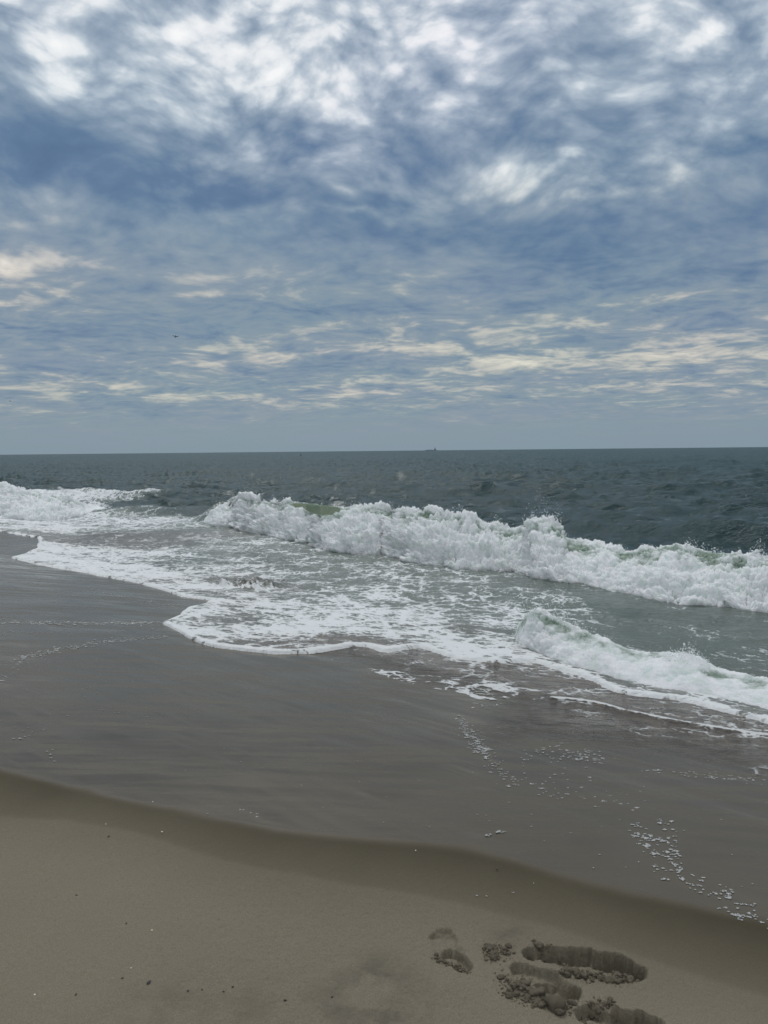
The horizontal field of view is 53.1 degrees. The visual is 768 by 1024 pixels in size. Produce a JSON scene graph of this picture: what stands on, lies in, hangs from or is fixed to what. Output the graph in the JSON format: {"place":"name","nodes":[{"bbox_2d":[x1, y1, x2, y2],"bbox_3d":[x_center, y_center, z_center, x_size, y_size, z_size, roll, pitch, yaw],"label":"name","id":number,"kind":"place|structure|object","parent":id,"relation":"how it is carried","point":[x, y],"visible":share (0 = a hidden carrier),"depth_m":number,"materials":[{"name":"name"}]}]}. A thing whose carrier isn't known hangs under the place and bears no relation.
{"place":"outdoors","nodes":[
{"label":"outdoors","id":0,"kind":"place"},
{"bbox_2d":[0,532,767,1023],"bbox_3d":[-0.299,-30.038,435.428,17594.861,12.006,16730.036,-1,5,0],"label":"beach","id":1,"kind":"structure","parent":0,"point":[354,864],"depth_m":3.23,"materials":[{"name":"beige sand"}]},
{"bbox_2d":[0,587,767,928],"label":"foam flecks","id":2,"kind":"object","parent":1,"relation":"on","point":[646,845],"visible":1,"depth_m":4.32,"materials":[{"name":"white liquid"}]},
{"bbox_2d":[489,951,496,958],"bbox_3d":[0.348,1.423,2.462,0.023,0.019,0.031,-19,33,-7],"label":"sand clod","id":3,"kind":"object","parent":1,"relation":"on","point":[492,953],"visible":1,"depth_m":2.46,"materials":[{"name":"beige sand"}]},
{"bbox_2d":[504,991,512,997],"bbox_3d":[0.371,1.438,2.286,0.026,0.019,0.024,-1,5,-10],"label":"sand clod","id":4,"kind":"object","parent":1,"relation":"on","point":[508,995],"visible":1,"depth_m":2.28,"materials":[{"name":"brown sand"}]},
{"bbox_2d":[510,983,516,988],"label":"sand clod","id":5,"kind":"object","parent":1,"relation":"on","point":[513,985],"visible":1,"depth_m":2.32,"materials":[{"name":"beige sand"}]},
{"bbox_2d":[513,990,519,996],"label":"sand clod","id":6,"kind":"object","parent":1,"relation":"on","point":[516,993],"visible":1,"depth_m":2.29,"materials":[{"name":"brown sand"}]},
{"bbox_2d":[521,980,530,985],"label":"sand clod","id":7,"kind":"object","parent":1,"relation":"on","point":[528,982],"visible":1,"depth_m":2.33,"materials":[{"name":"beige sand"}]},
{"bbox_2d":[525,993,530,999],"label":"sand clod","id":8,"kind":"object","parent":1,"relation":"on","point":[527,996],"visible":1,"depth_m":2.27,"materials":[{"name":"brown sand"}]},
{"bbox_2d":[431,938,635,1023],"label":"sand crumbs","id":9,"kind":"object","parent":1,"relation":"on","point":[463,970],"visible":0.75,"depth_m":2.36,"materials":[{"name":"beige sand"}]},
{"bbox_2d":[529,986,545,996],"bbox_3d":[0.458,1.436,2.296,0.051,0.029,0.045,-11,-8,9],"label":"sand clod","id":10,"kind":"object","parent":1,"relation":"on","point":[541,991],"visible":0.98,"depth_m":2.28,"materials":[{"name":"beige sand"}]},
{"bbox_2d":[533,941,543,951],"bbox_3d":[0.508,1.424,2.525,0.036,0.024,0.034,2,5,34],"label":"sand clod","id":11,"kind":"object","parent":1,"relation":"on","point":[539,945],"visible":1,"depth_m":2.52,"materials":[{"name":"beige sand"}]},
{"bbox_2d":[538,1001,545,1008],"bbox_3d":[0.459,1.442,2.245,0.026,0.022,0.021,-2,5,-13],"label":"sand clod","id":12,"kind":"object","parent":1,"relation":"on","point":[541,1004],"visible":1,"depth_m":2.24,"materials":[{"name":"brown sand"}]},
{"bbox_2d":[554,1007,565,1015],"bbox_3d":[0.505,1.440,2.215,0.036,0.023,0.038,21,-34,-20],"label":"sand clod","id":13,"kind":"object","parent":1,"relation":"on","point":[559,1011],"visible":1,"depth_m":2.21,"materials":[{"name":"brown sand"}]},
{"bbox_2d":[544,994,565,1012],"bbox_3d":[0.501,1.433,2.240,0.056,0.051,0.056,-2,5,-19],"label":"sand clod","id":14,"kind":"object","parent":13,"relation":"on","point":[552,1002],"visible":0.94,"depth_m":2.23,"materials":[{"name":"brown sand"}]},
{"bbox_2d":[564,971,570,977],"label":"sand clod","id":15,"kind":"object","parent":1,"relation":"on","point":[567,974],"visible":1,"depth_m":2.38,"materials":[{"name":"beige sand"}]},
{"bbox_2d":[566,967,573,972],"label":"sand clod","id":16,"kind":"object","parent":1,"relation":"on","point":[570,969],"visible":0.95,"depth_m":2.39,"materials":[{"name":"beige sand"}]},
{"bbox_2d":[567,999,576,1005],"bbox_3d":[0.554,1.441,2.259,0.028,0.017,0.024,8,-12,40],"label":"sand clod","id":17,"kind":"object","parent":1,"relation":"on","point":[572,1002],"visible":1,"depth_m":2.25,"materials":[{"name":"brown sand"}]},
{"bbox_2d":[573,970,581,975],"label":"sand clod","id":18,"kind":"object","parent":1,"relation":"on","point":[575,973],"visible":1,"depth_m":2.38,"materials":[{"name":"beige sand"}]},
{"bbox_2d":[0,447,767,774],"bbox_3d":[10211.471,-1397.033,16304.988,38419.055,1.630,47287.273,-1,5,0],"label":"sea","id":19,"kind":"structure","parent":0,"point":[258,593],"depth_m":15.60,"materials":[{"name":"liquid"}]},
{"bbox_2d":[0,481,104,520],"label":"breaking wave","id":20,"kind":"object","parent":19,"relation":"on","point":[31,505],"visible":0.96,"depth_m":27.03,"materials":[{"name":"liquid"}]},
{"bbox_2d":[2,485,767,688],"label":"spray droplets","id":21,"kind":"object","parent":19,"relation":"on","point":[669,660],"visible":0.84,"depth_m":8.01},
{"bbox_2d":[203,491,767,612],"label":"breaking wave","id":22,"kind":"object","parent":19,"relation":"on","point":[433,535],"visible":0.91,"depth_m":14.65,"materials":[{"name":"liquid"}]},
{"bbox_2d":[515,607,767,708],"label":"breaking wave","id":23,"kind":"object","parent":19,"relation":"on","point":[571,647],"visible":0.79,"depth_m":6.79,"materials":[{"name":"liquid"}]},
{"bbox_2d":[0,0,767,454],"label":"sky","id":24,"kind":"structure","parent":0,"point":[355,225],"materials":[{"name":"blue"}]}
]}

